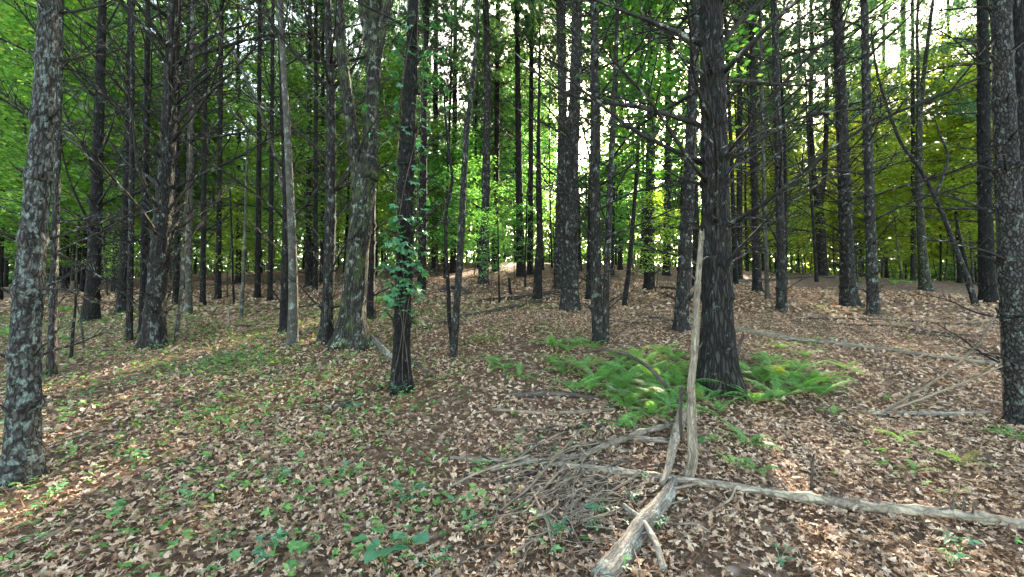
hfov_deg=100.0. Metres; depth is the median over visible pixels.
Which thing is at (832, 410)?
fern
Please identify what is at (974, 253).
maple tree
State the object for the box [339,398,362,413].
seedling
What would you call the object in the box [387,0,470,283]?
pine tree
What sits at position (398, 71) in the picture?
pine tree
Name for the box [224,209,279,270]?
maple tree
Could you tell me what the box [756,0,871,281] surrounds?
pine tree
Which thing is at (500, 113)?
pine tree
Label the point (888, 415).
fallen branch
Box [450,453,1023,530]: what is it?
fallen pole
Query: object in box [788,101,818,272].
pine tree
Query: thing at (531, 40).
pine tree
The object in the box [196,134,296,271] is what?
maple tree
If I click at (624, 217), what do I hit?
maple tree
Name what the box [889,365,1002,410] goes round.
leaning branch
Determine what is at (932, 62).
maple tree
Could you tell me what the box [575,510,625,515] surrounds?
twig
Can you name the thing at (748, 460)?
fern
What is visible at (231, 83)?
pine tree
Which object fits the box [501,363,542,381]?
fern
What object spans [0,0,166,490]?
pine tree
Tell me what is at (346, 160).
maple tree
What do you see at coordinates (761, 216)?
pine tree
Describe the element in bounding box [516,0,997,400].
pine tree
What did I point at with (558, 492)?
twig
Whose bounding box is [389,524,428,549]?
seedling
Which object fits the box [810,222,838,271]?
maple tree
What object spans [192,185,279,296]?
maple tree
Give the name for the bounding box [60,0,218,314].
pine tree
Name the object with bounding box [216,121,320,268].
maple tree
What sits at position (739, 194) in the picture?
pine tree
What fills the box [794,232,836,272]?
maple tree
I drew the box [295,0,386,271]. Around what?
pine tree
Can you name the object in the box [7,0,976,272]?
sky
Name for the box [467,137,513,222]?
maple tree
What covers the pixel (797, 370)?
fern
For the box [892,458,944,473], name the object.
fern
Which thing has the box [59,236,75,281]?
pine tree
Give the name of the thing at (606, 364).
fern
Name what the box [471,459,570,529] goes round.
twig
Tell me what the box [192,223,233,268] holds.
maple tree
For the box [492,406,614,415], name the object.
fallen branch
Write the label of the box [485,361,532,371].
fern
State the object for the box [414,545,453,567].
seedling
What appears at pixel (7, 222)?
maple tree
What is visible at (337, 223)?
maple tree
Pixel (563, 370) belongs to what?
fern
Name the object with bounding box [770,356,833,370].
fern
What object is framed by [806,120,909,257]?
maple tree
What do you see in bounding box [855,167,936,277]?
maple tree
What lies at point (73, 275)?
pine tree
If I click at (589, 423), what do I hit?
twig
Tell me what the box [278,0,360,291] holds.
pine tree
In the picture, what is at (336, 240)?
maple tree
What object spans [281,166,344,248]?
maple tree
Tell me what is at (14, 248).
maple tree
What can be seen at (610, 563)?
rotten log
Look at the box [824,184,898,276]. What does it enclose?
maple tree
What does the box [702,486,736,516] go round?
twig
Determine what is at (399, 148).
pine tree
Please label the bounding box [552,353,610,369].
fern
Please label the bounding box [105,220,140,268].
maple tree
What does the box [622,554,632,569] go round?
seedling
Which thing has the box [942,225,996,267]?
maple tree
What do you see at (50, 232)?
maple tree
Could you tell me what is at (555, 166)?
maple tree
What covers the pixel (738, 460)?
fern
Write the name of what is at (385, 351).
fallen branch
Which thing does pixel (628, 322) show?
fallen branch
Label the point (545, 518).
twig
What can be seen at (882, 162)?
maple tree
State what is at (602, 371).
fern
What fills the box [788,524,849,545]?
fallen branch
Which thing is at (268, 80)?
pine tree
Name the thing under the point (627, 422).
fern
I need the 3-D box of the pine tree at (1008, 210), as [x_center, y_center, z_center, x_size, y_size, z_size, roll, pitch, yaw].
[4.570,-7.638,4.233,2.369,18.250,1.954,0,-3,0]
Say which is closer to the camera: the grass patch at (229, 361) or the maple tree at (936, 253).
the grass patch at (229, 361)
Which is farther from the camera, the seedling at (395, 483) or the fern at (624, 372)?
the fern at (624, 372)
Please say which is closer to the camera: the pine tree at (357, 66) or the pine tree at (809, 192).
the pine tree at (357, 66)
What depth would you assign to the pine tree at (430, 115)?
32.36 m
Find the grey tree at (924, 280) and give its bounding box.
[915,0,935,290]
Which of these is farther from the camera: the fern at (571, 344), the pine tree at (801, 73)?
the pine tree at (801, 73)
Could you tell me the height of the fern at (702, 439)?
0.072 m
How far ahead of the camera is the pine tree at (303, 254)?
40.52 m
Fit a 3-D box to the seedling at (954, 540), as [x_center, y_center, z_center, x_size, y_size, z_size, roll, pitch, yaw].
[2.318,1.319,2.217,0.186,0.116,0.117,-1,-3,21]
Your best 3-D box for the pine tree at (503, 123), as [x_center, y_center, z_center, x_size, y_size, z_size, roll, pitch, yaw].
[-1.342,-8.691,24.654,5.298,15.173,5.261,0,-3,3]
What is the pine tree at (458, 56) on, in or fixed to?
on the ground at (916, 536)
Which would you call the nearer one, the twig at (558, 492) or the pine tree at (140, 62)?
the twig at (558, 492)
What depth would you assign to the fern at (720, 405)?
4.15 m
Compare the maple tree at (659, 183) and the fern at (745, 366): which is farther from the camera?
the maple tree at (659, 183)
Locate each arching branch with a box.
[582,349,677,407]
[607,385,646,404]
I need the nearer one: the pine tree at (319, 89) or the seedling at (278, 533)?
the seedling at (278, 533)
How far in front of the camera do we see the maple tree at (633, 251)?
43.94 m
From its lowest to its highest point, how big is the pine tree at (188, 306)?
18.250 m
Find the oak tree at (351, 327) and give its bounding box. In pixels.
[327,0,393,351]
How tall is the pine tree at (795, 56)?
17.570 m
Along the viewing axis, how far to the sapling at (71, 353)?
5.92 m
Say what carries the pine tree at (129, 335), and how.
on the ground at (916, 536)
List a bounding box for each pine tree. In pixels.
[0,0,125,270]
[0,0,163,376]
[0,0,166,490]
[0,0,222,323]
[0,1,30,269]
[0,1,35,299]
[0,7,87,269]
[3,53,27,286]
[6,0,224,332]
[19,5,113,288]
[32,0,321,349]
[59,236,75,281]
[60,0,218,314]
[61,0,96,283]
[61,1,154,291]
[63,0,208,342]
[65,0,183,292]
[69,224,81,280]
[70,0,126,276]
[121,0,155,255]
[135,2,226,259]
[136,0,250,305]
[138,0,246,289]
[138,0,246,303]
[138,1,166,254]
[139,0,266,313]
[144,0,255,256]
[162,1,262,278]
[163,0,275,299]
[180,0,362,334]
[181,0,307,282]
[183,152,199,274]
[195,0,320,297]
[195,0,322,300]
[211,30,261,251]
[216,4,318,272]
[227,104,253,270]
[228,0,287,252]
[229,0,451,344]
[243,108,280,262]
[255,0,318,250]
[262,0,359,285]
[262,0,361,278]
[275,2,347,244]
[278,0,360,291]
[279,0,360,282]
[289,0,325,252]
[293,113,319,268]
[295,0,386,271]
[312,68,384,265]
[332,0,407,274]
[335,19,396,182]
[336,0,398,319]
[336,29,397,249]
[342,0,493,396]
[348,0,452,249]
[355,0,444,247]
[361,56,399,262]
[362,1,432,242]
[381,96,432,195]
[382,0,470,293]
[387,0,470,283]
[388,0,500,278]
[394,0,481,271]
[397,30,441,241]
[399,0,504,272]
[415,65,443,260]
[428,0,537,285]
[431,94,474,189]
[431,95,461,262]
[438,0,524,267]
[448,19,528,263]
[449,0,547,271]
[457,10,525,244]
[457,118,489,262]
[458,59,507,242]
[462,0,567,276]
[479,0,569,274]
[494,0,547,227]
[497,0,659,311]
[499,48,546,261]
[502,4,556,246]
[505,1,583,269]
[506,0,700,344]
[514,0,590,267]
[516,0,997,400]
[517,0,619,249]
[520,1,601,246]
[527,84,557,254]
[527,138,555,259]
[530,0,589,289]
[534,135,555,262]
[537,0,614,270]
[540,0,650,343]
[542,1,635,298]
[543,74,557,248]
[543,139,557,255]
[552,1,665,275]
[579,23,631,244]
[582,2,647,269]
[583,53,644,264]
[584,0,686,251]
[606,8,684,266]
[611,10,680,264]
[617,1,685,290]
[620,0,771,331]
[620,8,699,253]
[625,0,732,275]
[644,0,745,285]
[656,8,700,244]
[671,0,747,223]
[671,85,700,238]
[676,0,781,283]
[696,0,895,311]
[698,20,786,270]
[723,0,797,278]
[723,0,822,292]
[723,18,770,253]
[726,0,809,299]
[728,0,796,254]
[729,0,844,284]
[729,70,803,257]
[732,2,823,258]
[733,139,790,270]
[742,21,818,250]
[748,37,804,271]
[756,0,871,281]
[760,106,809,271]
[763,0,933,308]
[770,0,993,315]
[779,0,896,259]
[786,0,922,282]
[786,82,822,272]
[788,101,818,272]
[795,0,885,259]
[800,34,882,265]
[815,20,905,275]
[830,43,904,276]
[846,0,932,277]
[875,0,965,280]
[879,0,1023,428]
[879,44,964,280]
[882,1,885,67]
[884,64,910,278]
[887,0,1023,324]
[887,136,909,278]
[892,0,996,282]
[896,0,998,303]
[897,1,905,271]
[925,102,977,282]
[936,0,995,253]
[936,0,1012,222]
[940,0,991,144]
[946,0,949,250]
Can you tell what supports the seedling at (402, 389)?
on the ground at (916, 536)
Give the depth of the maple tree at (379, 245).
41.23 m
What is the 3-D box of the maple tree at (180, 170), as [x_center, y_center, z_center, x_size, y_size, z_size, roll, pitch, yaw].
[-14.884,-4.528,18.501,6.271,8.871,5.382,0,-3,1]
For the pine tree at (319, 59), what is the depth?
18.83 m
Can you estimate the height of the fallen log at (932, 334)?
0.164 m
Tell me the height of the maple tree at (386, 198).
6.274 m
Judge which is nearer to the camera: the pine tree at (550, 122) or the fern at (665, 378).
the fern at (665, 378)
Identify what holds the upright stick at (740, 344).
on the ground at (916, 536)
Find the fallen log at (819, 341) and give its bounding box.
[735,326,998,364]
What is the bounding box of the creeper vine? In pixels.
[362,6,451,385]
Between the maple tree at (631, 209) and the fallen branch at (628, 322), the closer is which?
the fallen branch at (628, 322)
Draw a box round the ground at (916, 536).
[0,262,1023,576]
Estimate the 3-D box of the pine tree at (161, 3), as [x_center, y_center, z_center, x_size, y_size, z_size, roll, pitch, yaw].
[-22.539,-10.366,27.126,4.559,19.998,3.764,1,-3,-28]
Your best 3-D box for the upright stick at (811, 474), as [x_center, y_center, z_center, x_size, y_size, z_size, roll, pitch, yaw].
[1.986,1.220,2.840,0.041,0.252,0.017,0,-3,0]
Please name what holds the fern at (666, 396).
on the ground at (916, 536)
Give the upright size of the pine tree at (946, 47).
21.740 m
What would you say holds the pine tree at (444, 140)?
on the ground at (916, 536)
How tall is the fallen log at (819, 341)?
0.469 m
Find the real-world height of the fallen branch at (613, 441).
0.225 m
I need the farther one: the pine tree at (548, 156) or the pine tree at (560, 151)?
the pine tree at (548, 156)
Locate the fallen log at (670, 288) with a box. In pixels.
[659,286,700,289]
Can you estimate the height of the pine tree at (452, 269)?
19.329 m
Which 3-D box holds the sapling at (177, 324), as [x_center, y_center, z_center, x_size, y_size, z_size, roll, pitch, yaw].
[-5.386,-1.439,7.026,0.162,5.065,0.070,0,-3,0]
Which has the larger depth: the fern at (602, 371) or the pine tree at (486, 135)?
the pine tree at (486, 135)
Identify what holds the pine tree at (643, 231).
on the ground at (916, 536)
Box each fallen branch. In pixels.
[57,347,114,355]
[65,325,124,334]
[319,385,382,416]
[370,333,391,360]
[411,358,436,378]
[439,285,470,294]
[490,420,673,471]
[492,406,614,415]
[531,423,623,431]
[609,320,649,323]
[622,503,667,573]
[623,434,669,443]
[630,479,712,519]
[648,316,672,321]
[659,407,686,486]
[780,395,863,433]
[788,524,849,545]
[870,408,992,415]
[877,414,991,424]
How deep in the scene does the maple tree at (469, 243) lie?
37.92 m
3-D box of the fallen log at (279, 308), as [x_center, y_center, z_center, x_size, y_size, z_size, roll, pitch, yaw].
[-5.226,0.436,9.989,0.086,0.279,1.515,-2,-3,44]
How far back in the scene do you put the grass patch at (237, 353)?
5.67 m
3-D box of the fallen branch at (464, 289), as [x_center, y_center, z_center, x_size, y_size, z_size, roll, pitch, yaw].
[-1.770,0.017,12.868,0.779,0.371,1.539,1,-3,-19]
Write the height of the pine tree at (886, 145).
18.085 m
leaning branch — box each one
[882,315,995,410]
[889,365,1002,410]
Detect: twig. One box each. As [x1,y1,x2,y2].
[292,456,305,482]
[445,420,480,462]
[450,454,530,486]
[451,513,482,521]
[463,431,468,482]
[467,545,502,551]
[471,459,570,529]
[473,503,521,514]
[478,453,540,479]
[478,509,527,519]
[484,469,547,484]
[488,494,516,506]
[499,427,582,511]
[510,431,564,463]
[512,503,617,553]
[525,436,577,444]
[529,479,580,502]
[530,487,552,544]
[531,422,539,466]
[538,500,592,518]
[545,469,645,523]
[547,454,601,473]
[549,463,599,486]
[556,489,609,493]
[560,498,579,517]
[561,443,599,452]
[564,472,612,504]
[570,422,606,426]
[570,430,600,560]
[570,511,614,517]
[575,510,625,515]
[594,477,627,479]
[597,508,622,516]
[598,441,630,450]
[606,490,638,504]
[609,460,636,466]
[611,490,656,498]
[612,489,648,524]
[627,465,685,468]
[634,481,649,492]
[659,491,704,513]
[670,522,710,532]
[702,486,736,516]
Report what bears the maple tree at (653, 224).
on the ground at (916, 536)
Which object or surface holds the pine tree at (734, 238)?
on the ground at (916, 536)
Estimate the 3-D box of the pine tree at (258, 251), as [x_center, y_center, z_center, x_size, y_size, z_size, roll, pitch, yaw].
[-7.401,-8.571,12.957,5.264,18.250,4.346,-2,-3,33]
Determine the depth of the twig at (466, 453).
3.39 m
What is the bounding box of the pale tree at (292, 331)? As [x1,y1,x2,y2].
[277,0,299,347]
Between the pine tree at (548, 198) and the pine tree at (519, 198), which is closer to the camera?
the pine tree at (519, 198)
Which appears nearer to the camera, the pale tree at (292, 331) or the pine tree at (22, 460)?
the pine tree at (22, 460)
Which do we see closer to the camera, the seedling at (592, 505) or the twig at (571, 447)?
the seedling at (592, 505)
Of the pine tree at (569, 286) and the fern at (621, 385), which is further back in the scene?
the pine tree at (569, 286)
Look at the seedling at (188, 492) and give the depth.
2.59 m
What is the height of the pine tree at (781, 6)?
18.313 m
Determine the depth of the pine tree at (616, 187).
28.58 m
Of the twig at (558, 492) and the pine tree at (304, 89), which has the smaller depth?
the twig at (558, 492)
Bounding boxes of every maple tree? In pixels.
[0,0,153,215]
[0,0,154,308]
[0,0,183,290]
[0,64,119,293]
[0,82,89,240]
[0,96,65,254]
[0,146,111,266]
[7,140,76,258]
[8,86,184,295]
[50,32,227,223]
[63,202,149,296]
[65,2,213,221]
[70,205,140,267]
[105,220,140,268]
[107,88,233,238]
[108,0,269,275]
[108,90,277,260]
[109,220,139,277]
[112,159,214,279]
[180,229,210,269]
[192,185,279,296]
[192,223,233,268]
[194,187,235,273]
[195,31,351,271]
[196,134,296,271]
[206,196,264,280]
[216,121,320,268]
[223,227,254,268]
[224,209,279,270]
[233,203,266,272]
[250,226,281,271]
[252,84,325,227]
[265,127,345,228]
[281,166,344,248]
[294,81,381,233]
[297,198,346,260]
[298,218,348,256]
[303,77,397,233]
[325,65,397,220]
[325,80,396,225]
[341,127,453,276]
[342,44,476,273]
[375,207,391,259]
[377,183,397,261]
[387,117,481,275]
[412,184,455,275]
[427,154,489,247]
[427,164,492,279]
[427,179,475,244]
[439,156,515,274]
[449,191,490,262]
[451,55,554,224]
[457,141,526,262]
[463,207,517,292]
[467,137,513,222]
[471,107,542,261]
[491,203,536,277]
[502,140,555,232]
[507,62,580,221]
[524,209,549,250]
[525,199,555,254]
[543,165,626,244]
[552,157,631,244]
[560,0,772,305]
[578,139,678,274]
[581,161,639,250]
[584,167,637,250]
[601,139,663,264]
[607,156,644,238]
[612,188,695,291]
[623,215,640,260]
[636,146,700,265]
[640,142,700,266]
[655,207,679,262]
[656,140,700,266]
[671,178,735,248]
[699,26,830,213]
[700,155,803,270]
[730,159,801,270]
[730,163,806,270]
[731,110,817,270]
[743,223,773,270]
[745,170,837,274]
[750,167,828,272]
[759,205,811,260]
[788,201,835,272]
[788,221,836,272]
[790,126,882,273]
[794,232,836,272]
[799,95,893,258]
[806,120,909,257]
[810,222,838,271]
[814,61,935,234]
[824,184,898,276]
[825,100,907,276]
[832,140,929,277]
[855,163,954,279]
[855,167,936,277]
[873,19,994,282]
[877,58,994,281]
[878,242,904,277]
[882,194,965,266]
[886,104,995,254]
[891,69,995,245]
[892,198,962,265]
[900,204,952,279]
[903,176,975,280]
[909,60,995,248]
[916,254,945,275]
[931,225,977,276]
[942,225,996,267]
[946,167,996,279]
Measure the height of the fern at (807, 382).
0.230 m
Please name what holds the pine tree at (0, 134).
on the ground at (916, 536)
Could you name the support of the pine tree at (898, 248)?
on the ground at (916, 536)
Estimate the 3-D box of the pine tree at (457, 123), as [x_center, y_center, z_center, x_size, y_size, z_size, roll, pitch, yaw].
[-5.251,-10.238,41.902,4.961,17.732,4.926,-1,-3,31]
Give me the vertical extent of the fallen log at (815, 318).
0.162 m
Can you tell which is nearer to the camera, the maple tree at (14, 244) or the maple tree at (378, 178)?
the maple tree at (14, 244)
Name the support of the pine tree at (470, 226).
on the ground at (916, 536)
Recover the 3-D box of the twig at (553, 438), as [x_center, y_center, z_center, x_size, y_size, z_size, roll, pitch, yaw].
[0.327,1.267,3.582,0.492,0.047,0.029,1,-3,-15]
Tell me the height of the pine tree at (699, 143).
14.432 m
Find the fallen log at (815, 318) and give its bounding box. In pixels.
[809,317,994,324]
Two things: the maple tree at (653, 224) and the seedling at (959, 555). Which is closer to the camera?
the seedling at (959, 555)
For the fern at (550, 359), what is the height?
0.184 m
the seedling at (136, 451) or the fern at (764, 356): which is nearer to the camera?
the seedling at (136, 451)
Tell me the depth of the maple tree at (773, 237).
41.73 m
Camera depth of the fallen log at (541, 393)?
4.53 m
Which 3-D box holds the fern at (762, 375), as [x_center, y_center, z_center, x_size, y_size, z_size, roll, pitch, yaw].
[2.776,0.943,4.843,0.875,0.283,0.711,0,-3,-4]
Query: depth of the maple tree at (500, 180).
30.79 m
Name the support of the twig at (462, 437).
on the ground at (916, 536)
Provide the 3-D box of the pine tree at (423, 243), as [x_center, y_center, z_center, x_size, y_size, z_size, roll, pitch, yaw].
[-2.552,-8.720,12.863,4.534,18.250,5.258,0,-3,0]
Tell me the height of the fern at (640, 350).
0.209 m
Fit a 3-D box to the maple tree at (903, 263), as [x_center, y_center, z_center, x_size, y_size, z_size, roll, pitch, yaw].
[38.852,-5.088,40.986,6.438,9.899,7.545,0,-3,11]
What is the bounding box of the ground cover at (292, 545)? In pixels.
[0,297,1023,576]
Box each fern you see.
[44,304,79,311]
[470,351,511,363]
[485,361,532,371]
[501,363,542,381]
[524,334,569,348]
[531,353,567,363]
[542,353,594,373]
[546,373,606,391]
[549,338,588,350]
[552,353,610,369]
[564,334,594,343]
[566,361,631,391]
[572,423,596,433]
[581,340,608,349]
[581,361,662,391]
[589,355,638,374]
[599,377,686,402]
[600,361,671,383]
[602,386,654,408]
[608,347,663,356]
[609,413,650,429]
[610,392,686,425]
[616,360,688,391]
[617,346,669,364]
[624,367,700,399]
[632,383,718,416]
[642,341,678,355]
[643,355,688,374]
[648,363,725,398]
[650,347,689,360]
[654,362,688,372]
[678,382,746,401]
[697,393,756,411]
[698,433,729,441]
[712,416,781,450]
[713,450,752,467]
[724,384,786,407]
[737,457,777,475]
[739,360,779,371]
[741,364,800,383]
[744,359,828,379]
[745,351,781,363]
[745,356,795,375]
[745,371,829,398]
[760,337,800,349]
[763,370,831,391]
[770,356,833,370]
[775,379,857,396]
[784,349,825,356]
[793,369,850,387]
[800,371,857,382]
[815,405,847,414]
[821,358,863,374]
[871,429,932,448]
[883,278,904,283]
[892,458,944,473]
[922,447,997,466]
[982,424,1023,438]
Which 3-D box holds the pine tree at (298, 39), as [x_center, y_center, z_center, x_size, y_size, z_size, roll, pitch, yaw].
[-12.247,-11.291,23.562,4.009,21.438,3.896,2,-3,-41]
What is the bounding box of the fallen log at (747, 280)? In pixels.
[733,277,775,283]
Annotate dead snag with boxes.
[532,29,542,299]
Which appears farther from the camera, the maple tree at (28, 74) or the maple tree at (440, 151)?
the maple tree at (440, 151)
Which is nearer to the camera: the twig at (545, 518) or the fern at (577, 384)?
the twig at (545, 518)
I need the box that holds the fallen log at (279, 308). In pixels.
[250,301,320,312]
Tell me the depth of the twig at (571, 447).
3.37 m
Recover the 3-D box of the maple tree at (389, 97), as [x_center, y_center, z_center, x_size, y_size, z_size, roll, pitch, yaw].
[-4.652,-5.459,19.532,5.916,9.750,6.892,-1,-3,21]
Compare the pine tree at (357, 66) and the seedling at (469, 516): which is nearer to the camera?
the seedling at (469, 516)
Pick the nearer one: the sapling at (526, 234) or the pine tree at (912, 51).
the sapling at (526, 234)
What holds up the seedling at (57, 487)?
on the ground at (916, 536)
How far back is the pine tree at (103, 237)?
25.30 m
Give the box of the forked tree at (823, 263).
[808,0,828,275]
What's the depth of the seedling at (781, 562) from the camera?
2.18 m
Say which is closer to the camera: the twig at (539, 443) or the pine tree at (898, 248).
the twig at (539, 443)
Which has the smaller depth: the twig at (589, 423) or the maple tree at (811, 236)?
the twig at (589, 423)
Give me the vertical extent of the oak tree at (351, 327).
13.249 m
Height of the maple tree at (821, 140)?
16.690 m
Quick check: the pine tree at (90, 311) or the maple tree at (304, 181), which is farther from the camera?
the maple tree at (304, 181)
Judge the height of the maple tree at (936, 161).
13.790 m
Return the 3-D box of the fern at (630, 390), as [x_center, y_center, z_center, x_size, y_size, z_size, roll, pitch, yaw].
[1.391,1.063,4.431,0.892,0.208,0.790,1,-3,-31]
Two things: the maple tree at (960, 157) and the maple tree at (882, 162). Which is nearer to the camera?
the maple tree at (960, 157)
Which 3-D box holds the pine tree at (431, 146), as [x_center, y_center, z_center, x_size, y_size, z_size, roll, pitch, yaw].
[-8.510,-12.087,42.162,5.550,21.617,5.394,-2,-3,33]
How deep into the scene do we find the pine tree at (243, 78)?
24.14 m
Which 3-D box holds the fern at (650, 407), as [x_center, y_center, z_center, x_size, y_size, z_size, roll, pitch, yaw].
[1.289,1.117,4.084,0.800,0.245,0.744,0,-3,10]
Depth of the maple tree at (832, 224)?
33.03 m
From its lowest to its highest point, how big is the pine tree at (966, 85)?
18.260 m
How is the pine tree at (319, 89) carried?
on the ground at (916, 536)
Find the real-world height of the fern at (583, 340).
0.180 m
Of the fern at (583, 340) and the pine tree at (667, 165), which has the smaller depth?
the fern at (583, 340)
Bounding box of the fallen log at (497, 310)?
[422,294,559,328]
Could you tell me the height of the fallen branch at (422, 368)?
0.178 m
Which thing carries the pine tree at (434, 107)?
on the ground at (916, 536)
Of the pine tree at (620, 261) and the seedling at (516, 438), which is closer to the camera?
the seedling at (516, 438)
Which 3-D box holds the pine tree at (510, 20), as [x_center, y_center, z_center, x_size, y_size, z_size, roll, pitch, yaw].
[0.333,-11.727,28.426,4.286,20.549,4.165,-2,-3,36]
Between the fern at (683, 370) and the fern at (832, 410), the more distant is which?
the fern at (683, 370)
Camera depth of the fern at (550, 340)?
6.19 m
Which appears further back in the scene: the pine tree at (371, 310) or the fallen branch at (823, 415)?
the pine tree at (371, 310)
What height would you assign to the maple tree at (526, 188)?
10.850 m
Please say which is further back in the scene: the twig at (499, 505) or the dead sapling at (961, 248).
the dead sapling at (961, 248)
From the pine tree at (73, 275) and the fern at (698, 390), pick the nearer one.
the fern at (698, 390)
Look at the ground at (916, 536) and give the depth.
3.53 m
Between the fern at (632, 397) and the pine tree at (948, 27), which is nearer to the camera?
the fern at (632, 397)
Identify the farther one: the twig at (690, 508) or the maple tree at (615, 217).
the maple tree at (615, 217)
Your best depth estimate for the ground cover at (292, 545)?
3.55 m
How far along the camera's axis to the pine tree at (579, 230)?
20.47 m
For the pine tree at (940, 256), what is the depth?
27.21 m
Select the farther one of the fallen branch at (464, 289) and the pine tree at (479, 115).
the pine tree at (479, 115)
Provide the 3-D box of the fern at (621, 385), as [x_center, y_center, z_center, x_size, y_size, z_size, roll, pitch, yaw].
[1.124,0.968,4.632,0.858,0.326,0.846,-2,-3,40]
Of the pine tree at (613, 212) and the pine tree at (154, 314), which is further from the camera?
the pine tree at (613, 212)
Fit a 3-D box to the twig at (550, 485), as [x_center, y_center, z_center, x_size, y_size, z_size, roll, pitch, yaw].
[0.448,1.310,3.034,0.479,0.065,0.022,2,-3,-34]
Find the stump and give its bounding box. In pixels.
[508,278,512,295]
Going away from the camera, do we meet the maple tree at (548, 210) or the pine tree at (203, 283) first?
the pine tree at (203, 283)
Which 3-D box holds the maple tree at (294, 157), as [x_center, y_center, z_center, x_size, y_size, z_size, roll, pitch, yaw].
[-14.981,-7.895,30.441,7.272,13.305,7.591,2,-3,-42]
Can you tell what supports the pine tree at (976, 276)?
on the ground at (916, 536)
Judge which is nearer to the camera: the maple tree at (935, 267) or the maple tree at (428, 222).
the maple tree at (428, 222)
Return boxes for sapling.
[69,280,76,357]
[77,303,84,348]
[173,54,192,340]
[229,190,234,303]
[239,124,249,317]
[443,84,453,342]
[449,0,479,357]
[495,190,500,302]
[524,165,529,286]
[954,214,971,280]
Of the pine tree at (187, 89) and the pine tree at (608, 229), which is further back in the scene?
the pine tree at (187, 89)
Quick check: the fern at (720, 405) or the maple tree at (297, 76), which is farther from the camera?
the maple tree at (297, 76)
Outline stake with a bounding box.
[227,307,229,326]
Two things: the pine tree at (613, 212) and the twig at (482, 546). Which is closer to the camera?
the twig at (482, 546)
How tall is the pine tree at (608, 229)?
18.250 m
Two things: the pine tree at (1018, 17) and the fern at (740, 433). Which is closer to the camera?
the fern at (740, 433)
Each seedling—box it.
[29,482,68,507]
[124,448,152,463]
[177,483,211,507]
[251,526,291,565]
[253,402,277,412]
[261,463,294,483]
[310,431,325,445]
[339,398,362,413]
[339,461,360,475]
[351,527,407,566]
[386,480,419,495]
[388,383,411,395]
[389,483,427,506]
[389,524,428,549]
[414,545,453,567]
[444,492,474,519]
[461,509,492,535]
[469,459,492,469]
[509,428,524,442]
[538,537,560,555]
[544,516,571,540]
[584,516,599,530]
[585,499,618,513]
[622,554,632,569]
[623,490,642,500]
[654,515,669,529]
[772,543,796,566]
[936,548,971,568]
[939,530,982,551]
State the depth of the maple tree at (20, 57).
13.90 m
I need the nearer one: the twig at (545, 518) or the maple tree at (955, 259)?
the twig at (545, 518)
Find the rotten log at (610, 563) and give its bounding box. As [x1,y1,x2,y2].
[590,477,678,576]
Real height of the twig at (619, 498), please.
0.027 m
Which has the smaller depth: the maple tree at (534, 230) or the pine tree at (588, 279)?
the pine tree at (588, 279)
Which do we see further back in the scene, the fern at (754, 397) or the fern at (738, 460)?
the fern at (754, 397)
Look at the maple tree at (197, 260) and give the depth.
41.88 m
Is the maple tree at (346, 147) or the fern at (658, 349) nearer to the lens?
the fern at (658, 349)
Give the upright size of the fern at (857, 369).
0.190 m
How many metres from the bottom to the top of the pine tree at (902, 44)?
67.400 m
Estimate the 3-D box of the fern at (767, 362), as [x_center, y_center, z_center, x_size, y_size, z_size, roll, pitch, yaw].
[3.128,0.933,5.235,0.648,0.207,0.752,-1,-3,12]
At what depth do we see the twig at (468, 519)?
2.52 m
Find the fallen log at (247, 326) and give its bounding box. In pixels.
[234,323,258,327]
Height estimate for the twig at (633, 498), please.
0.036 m
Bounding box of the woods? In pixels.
[4,179,997,283]
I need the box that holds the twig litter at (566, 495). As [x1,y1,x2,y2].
[0,305,1023,576]
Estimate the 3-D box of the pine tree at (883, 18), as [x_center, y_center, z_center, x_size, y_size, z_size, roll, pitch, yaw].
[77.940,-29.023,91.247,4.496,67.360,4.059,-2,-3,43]
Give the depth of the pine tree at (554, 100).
25.85 m
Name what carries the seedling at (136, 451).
on the ground at (916, 536)
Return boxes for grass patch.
[126,347,319,383]
[140,398,271,432]
[192,344,300,364]
[445,331,515,346]
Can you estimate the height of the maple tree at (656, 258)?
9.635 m
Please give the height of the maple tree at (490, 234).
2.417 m
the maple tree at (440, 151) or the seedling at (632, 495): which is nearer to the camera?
the seedling at (632, 495)
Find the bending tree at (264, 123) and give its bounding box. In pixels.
[205,0,282,195]
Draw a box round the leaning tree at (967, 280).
[870,29,979,305]
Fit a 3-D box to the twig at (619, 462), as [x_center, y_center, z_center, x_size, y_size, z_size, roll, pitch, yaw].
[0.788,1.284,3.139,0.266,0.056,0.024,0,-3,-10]
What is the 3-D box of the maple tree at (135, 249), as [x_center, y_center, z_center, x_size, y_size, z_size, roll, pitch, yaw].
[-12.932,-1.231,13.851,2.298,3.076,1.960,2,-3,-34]
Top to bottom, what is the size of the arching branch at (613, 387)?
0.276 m
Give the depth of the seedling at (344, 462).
3.00 m
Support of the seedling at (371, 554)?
on the ground at (916, 536)
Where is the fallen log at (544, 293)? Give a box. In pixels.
[479,290,559,301]
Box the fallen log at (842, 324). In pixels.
[839,323,985,336]
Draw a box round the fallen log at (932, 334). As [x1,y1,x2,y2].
[900,330,976,340]
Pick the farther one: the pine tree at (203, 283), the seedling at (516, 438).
the pine tree at (203, 283)
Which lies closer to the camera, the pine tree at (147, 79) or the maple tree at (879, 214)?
the pine tree at (147, 79)
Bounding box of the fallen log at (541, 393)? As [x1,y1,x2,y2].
[508,390,600,400]
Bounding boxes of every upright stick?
[679,387,683,439]
[737,334,744,358]
[810,454,814,490]
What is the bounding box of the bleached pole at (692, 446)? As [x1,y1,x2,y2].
[681,229,707,477]
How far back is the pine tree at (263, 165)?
36.10 m
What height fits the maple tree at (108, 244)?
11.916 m
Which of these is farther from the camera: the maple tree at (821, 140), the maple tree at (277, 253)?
the maple tree at (277, 253)

